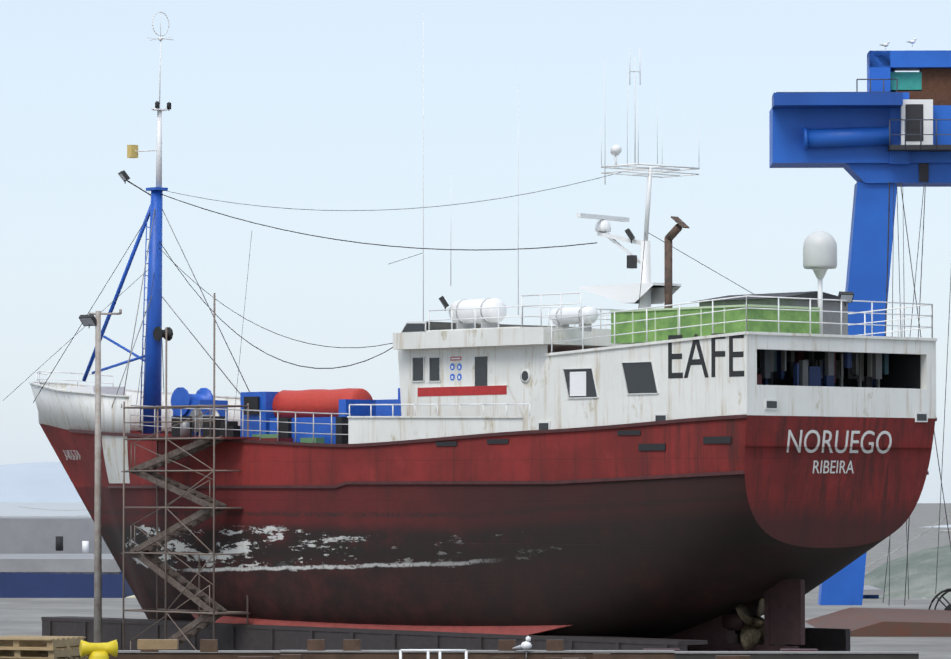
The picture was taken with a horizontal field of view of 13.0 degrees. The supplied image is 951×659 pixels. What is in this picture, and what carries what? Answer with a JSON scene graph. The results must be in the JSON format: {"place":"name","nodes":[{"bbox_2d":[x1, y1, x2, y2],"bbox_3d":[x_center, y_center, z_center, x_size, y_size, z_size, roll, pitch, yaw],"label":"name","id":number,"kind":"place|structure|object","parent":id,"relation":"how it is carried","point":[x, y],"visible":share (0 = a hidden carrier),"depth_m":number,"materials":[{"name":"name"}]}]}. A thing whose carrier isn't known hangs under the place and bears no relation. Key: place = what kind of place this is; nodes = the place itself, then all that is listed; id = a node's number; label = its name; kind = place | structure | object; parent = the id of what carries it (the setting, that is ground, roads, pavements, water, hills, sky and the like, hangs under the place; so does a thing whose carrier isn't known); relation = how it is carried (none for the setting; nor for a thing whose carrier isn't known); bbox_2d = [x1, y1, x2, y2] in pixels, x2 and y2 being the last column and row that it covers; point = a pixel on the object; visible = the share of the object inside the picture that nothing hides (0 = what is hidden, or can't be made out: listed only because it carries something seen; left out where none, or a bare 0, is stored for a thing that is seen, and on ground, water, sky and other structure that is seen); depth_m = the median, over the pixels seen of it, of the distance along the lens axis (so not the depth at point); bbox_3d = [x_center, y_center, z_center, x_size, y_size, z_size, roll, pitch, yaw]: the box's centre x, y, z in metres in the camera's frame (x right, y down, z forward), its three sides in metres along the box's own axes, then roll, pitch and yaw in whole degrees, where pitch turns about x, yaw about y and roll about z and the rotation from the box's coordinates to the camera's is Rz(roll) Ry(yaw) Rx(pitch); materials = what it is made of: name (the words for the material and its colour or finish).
{"place":"outdoors","nodes":[
{"label":"outdoors","id":0,"kind":"place"},
{"bbox_2d":[0,462,82,501],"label":"hill","id":1,"kind":"structure","parent":0,"point":[38,482],"depth_m":2547.40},
{"bbox_2d":[0,502,89,515],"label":"sea mist","id":2,"kind":"structure","parent":0,"point":[14,509],"depth_m":1503.72,"materials":[{"name":"white liquid"}]},
{"bbox_2d":[0,503,950,658],"bbox_3d":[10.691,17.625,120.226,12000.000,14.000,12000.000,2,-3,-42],"label":"ground","id":3,"kind":"structure","parent":0,"point":[20,616],"depth_m":214.94,"materials":[{"name":"concrete"}]},
{"bbox_2d":[0,516,135,597],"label":"sheds","id":4,"kind":"object","parent":3,"relation":"on","point":[46,556],"visible":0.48,"depth_m":300.57,"materials":[{"name":"grey paint"}]},
{"bbox_2d":[89,309,121,642],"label":"yard light pole","id":5,"kind":"object","parent":3,"relation":"on","point":[97,568],"visible":0.96,"depth_m":138.94,"materials":[{"name":"grey metal"}]},
{"bbox_2d":[79,314,96,327],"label":"street light","id":6,"kind":"object","parent":5,"relation":"attached to","point":[88,320],"visible":0.98,"depth_m":138.94,"materials":[{"name":"grey metal"}]},
{"bbox_2d":[121,293,292,649],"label":"scaffold stair tower","id":7,"kind":"structure","parent":3,"relation":"on","point":[146,470],"depth_m":135.98,"materials":[{"name":"grey metal"}]},
{"bbox_2d":[41,616,849,650],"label":"slipway cradle","id":8,"kind":"object","parent":3,"relation":"on","point":[229,636],"visible":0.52,"depth_m":131.36,"materials":[{"name":"grey wood"}]},
{"bbox_2d":[40,415,935,637],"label":"hull","id":9,"kind":"object","parent":8,"relation":"on","point":[654,558],"visible":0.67,"depth_m":124.88,"materials":[{"name":"paint"}]},
{"bbox_2d":[63,450,79,459],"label":"bow registration","id":10,"kind":"object","parent":9,"relation":"attached to","point":[72,454],"visible":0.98,"depth_m":147.41,"materials":[{"name":"white paint"}]},
{"bbox_2d":[102,435,129,482],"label":"panel","id":11,"kind":"object","parent":9,"relation":"attached to","point":[113,451],"visible":0.79,"depth_m":142.21,"materials":[{"name":"white metal"}]},
{"bbox_2d":[29,382,239,432],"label":"bow bulwark","id":12,"kind":"object","parent":9,"relation":"on","point":[59,405],"visible":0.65,"depth_m":145.94,"materials":[{"name":"white metal"}]},
{"bbox_2d":[36,371,124,394],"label":"bow pulpit","id":13,"kind":"object","parent":12,"relation":"attached to","point":[112,390],"visible":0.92,"depth_m":146.32,"materials":[{"name":"white paint"}]},
{"bbox_2d":[82,10,249,433],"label":"foremast","id":14,"kind":"object","parent":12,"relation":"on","point":[152,360],"visible":0.98,"depth_m":145.00,"materials":[{"name":"blue metal"}]},
{"bbox_2d":[118,170,150,195],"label":"floodlight","id":15,"kind":"object","parent":14,"relation":"attached to","point":[124,176],"visible":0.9,"depth_m":145.59,"materials":[{"name":"grey metal"}]},
{"bbox_2d":[159,193,596,413],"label":"cables","id":16,"kind":"object","parent":14,"relation":"attached to","point":[340,240],"visible":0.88,"depth_m":138.78,"materials":[{"name":"black metal"}]},
{"bbox_2d":[130,405,350,443],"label":"foredeck rails","id":17,"kind":"object","parent":9,"relation":"on","point":[242,420],"visible":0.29,"depth_m":135.04,"materials":[{"name":"grey metal"}]},
{"bbox_2d":[171,387,401,443],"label":"deck machinery","id":18,"kind":"object","parent":9,"relation":"on","point":[326,400],"visible":0.69,"depth_m":134.80,"materials":[{"name":"blue paint"}]},
{"bbox_2d":[192,614,572,634],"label":"bilge keels","id":19,"kind":"object","parent":9,"relation":"attached to","point":[520,630],"visible":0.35,"depth_m":129.48,"materials":[{"name":"paint"}]},
{"bbox_2d":[347,416,523,443],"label":"bulwark","id":20,"kind":"object","parent":9,"relation":"on","point":[368,429],"visible":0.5,"depth_m":128.38,"materials":[{"name":"white paint"}]},
{"bbox_2d":[69,414,936,487],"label":"hull strakes","id":21,"kind":"object","parent":9,"relation":"attached to","point":[476,436],"visible":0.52,"depth_m":127.00,"materials":[{"name":"red metal"}]},
{"bbox_2d":[393,326,625,415],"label":"wheelhouse","id":22,"kind":"object","parent":9,"relation":"on","point":[511,353],"visible":0.46,"depth_m":127.30,"materials":[{"name":"white paint"}]},
{"bbox_2d":[449,298,597,331],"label":"life raft canisters","id":23,"kind":"object","parent":22,"relation":"on","point":[485,313],"visible":0.83,"depth_m":127.89,"materials":[{"name":"white paint"}]},
{"bbox_2d":[436,430,730,450],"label":"scuppers","id":24,"kind":"object","parent":9,"relation":"attached to","point":[706,440],"visible":0.94,"depth_m":121.17,"materials":[{"name":"black"}]},
{"bbox_2d":[524,331,937,430],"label":"aft superstructure","id":25,"kind":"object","parent":9,"relation":"on","point":[696,393],"depth_m":121.04,"materials":[{"name":"white paint"}]},
{"bbox_2d":[423,13,699,320],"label":"mast","id":26,"kind":"object","parent":25,"relation":"on","point":[650,293],"visible":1,"depth_m":127.08,"materials":[{"name":"white metal"}]},
{"bbox_2d":[5,172,752,406],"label":"rigging","id":27,"kind":"object","parent":26,"relation":"attached to","point":[282,335],"visible":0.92,"depth_m":141.08,"materials":[{"name":"grey metal"}]},
{"bbox_2d":[625,228,636,268],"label":"floodlights","id":28,"kind":"object","parent":26,"relation":"attached to","point":[631,261],"visible":1,"depth_m":126.97,"materials":[{"name":"grey metal"}]},
{"bbox_2d":[349,292,932,415],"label":"white rails","id":29,"kind":"object","parent":25,"relation":"on","point":[541,306],"visible":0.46,"depth_m":123.52,"materials":[{"name":"white metal"}]},
{"bbox_2d":[439,291,853,310],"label":"floodlights","id":30,"kind":"object","parent":29,"relation":"attached to","point":[848,296],"visible":0.98,"depth_m":121.12,"materials":[{"name":"grey"}]},
{"bbox_2d":[664,216,689,307],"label":"exhaust pipe","id":31,"kind":"object","parent":25,"relation":"on","point":[672,233],"visible":0.81,"depth_m":126.20,"materials":[{"name":"metal"}]},
{"bbox_2d":[668,333,743,378],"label":"lettering","id":32,"kind":"object","parent":25,"relation":"attached to","point":[701,361],"visible":0.96,"depth_m":119.43,"materials":[{"name":"black paint"}]},
{"bbox_2d":[610,304,819,343],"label":"tarpaulin","id":33,"kind":"object","parent":25,"relation":"on","point":[724,316],"visible":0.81,"depth_m":120.33,"materials":[{"name":"green fabric"}]},
{"bbox_2d":[538,361,927,429],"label":"house windows","id":34,"kind":"structure","parent":25,"relation":"in","point":[639,377],"depth_m":121.79,"materials":[{"name":"black glass"}]},
{"bbox_2d":[693,291,847,334],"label":"deck casing","id":35,"kind":"object","parent":25,"relation":"on","point":[831,317],"visible":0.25,"depth_m":122.36,"materials":[{"name":"grey metal"}]},
{"bbox_2d":[803,231,836,333],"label":"satellite dome antenna","id":36,"kind":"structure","parent":25,"relation":"on","point":[819,253],"depth_m":121.33,"materials":[{"name":"white paint"}]},
{"bbox_2d":[757,350,888,387],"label":"fishing gear","id":37,"kind":"object","parent":25,"relation":"in","point":[812,371],"visible":0.71,"depth_m":121.78,"materials":[{"name":"black"}]},
{"bbox_2d":[757,349,919,388],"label":"stern opening","id":38,"kind":"object","parent":25,"relation":"attached to","point":[904,370],"visible":0.04,"depth_m":123.98,"materials":[{"name":"black"}]},
{"bbox_2d":[661,579,804,650],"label":"rudder","id":39,"kind":"object","parent":9,"relation":"attached to","point":[784,611],"visible":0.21,"depth_m":122.61,"materials":[{"name":"paint"}]},
{"bbox_2d":[736,598,763,650],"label":"propeller","id":40,"kind":"object","parent":9,"relation":"attached to","point":[752,633],"visible":0.73,"depth_m":123.03,"materials":[{"name":"brown metal"}]},
{"bbox_2d":[813,460,852,472],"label":"port name lettering","id":41,"kind":"object","parent":9,"relation":"attached to","point":[831,467],"visible":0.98,"depth_m":120.69},
{"bbox_2d":[786,430,891,452],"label":"ship name lettering","id":42,"kind":"object","parent":9,"relation":"attached to","point":[824,441],"visible":0.94,"depth_m":120.71},
{"bbox_2d":[18,506,950,566],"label":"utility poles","id":43,"kind":"object","parent":3,"relation":"on","point":[865,566],"visible":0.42,"depth_m":299.04,"materials":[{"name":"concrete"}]},
{"bbox_2d":[87,639,918,658],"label":"quay edge","id":44,"kind":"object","parent":3,"relation":"on","point":[149,648],"depth_m":60.86,"materials":[{"name":"concrete"}]},
{"bbox_2d":[0,635,87,658],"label":"pallet stack","id":45,"kind":"object","parent":44,"relation":"on","point":[36,647],"visible":0.88,"depth_m":60.60,"materials":[{"name":"brown wood"}]},
{"bbox_2d":[79,640,117,658],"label":"bollard","id":46,"kind":"object","parent":44,"relation":"on","point":[99,650],"visible":1,"depth_m":58.76,"materials":[{"name":"yellow metal"}]},
{"bbox_2d":[399,649,467,658],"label":"metal barrier","id":47,"kind":"object","parent":44,"relation":"on","point":[428,651],"visible":1,"depth_m":59.73,"materials":[{"name":"white metal"}]},
{"bbox_2d":[512,636,531,658],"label":"seagull","id":48,"kind":"object","parent":44,"relation":"on","point":[526,645],"depth_m":60.68,"materials":[{"name":"white"}]},
{"bbox_2d":[769,50,950,604],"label":"gantry crane","id":49,"kind":"object","parent":3,"relation":"on","point":[848,132],"visible":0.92,"depth_m":189.60,"materials":[{"name":"blue paint"}]},
{"bbox_2d":[776,79,950,149],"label":"crane railings","id":50,"kind":"object","parent":49,"relation":"on","point":[920,134],"visible":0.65,"depth_m":188.10,"materials":[{"name":"grey"}]},
{"bbox_2d":[880,38,916,46],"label":"seagulls","id":51,"kind":"object","parent":49,"relation":"on","point":[912,42],"visible":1,"depth_m":190.26,"materials":[{"name":"white"}]},
{"bbox_2d":[883,181,950,605],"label":"crane cables","id":52,"kind":"object","parent":49,"relation":"attached to","point":[918,337],"visible":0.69,"depth_m":185.27,"materials":[{"name":"grey metal"}]},
{"bbox_2d":[805,585,950,636],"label":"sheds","id":53,"kind":"object","parent":3,"relation":"on","point":[872,622],"visible":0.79,"depth_m":175.29,"materials":[{"name":"metal"}]},
{"bbox_2d":[0,0,950,502],"label":"sky","id":54,"kind":"structure","parent":0,"point":[316,105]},
{"bbox_2d":[401,321,573,396],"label":"wheelhouse fittings","id":55,"kind":"object","parent":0,"point":[480,387],"visible":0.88,"depth_m":128.99,"materials":[{"name":"metal"}]},
{"bbox_2d":[864,545,950,597],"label":"hill","id":56,"kind":"structure","parent":0,"point":[923,568],"depth_m":676.78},
{"bbox_2d":[927,525,950,526],"bbox_3d":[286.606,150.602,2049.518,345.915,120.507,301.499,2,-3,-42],"label":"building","id":57,"kind":"structure","parent":0,"point":[940,526],"depth_m":2192.96,"materials":[{"name":"white"}]}
]}

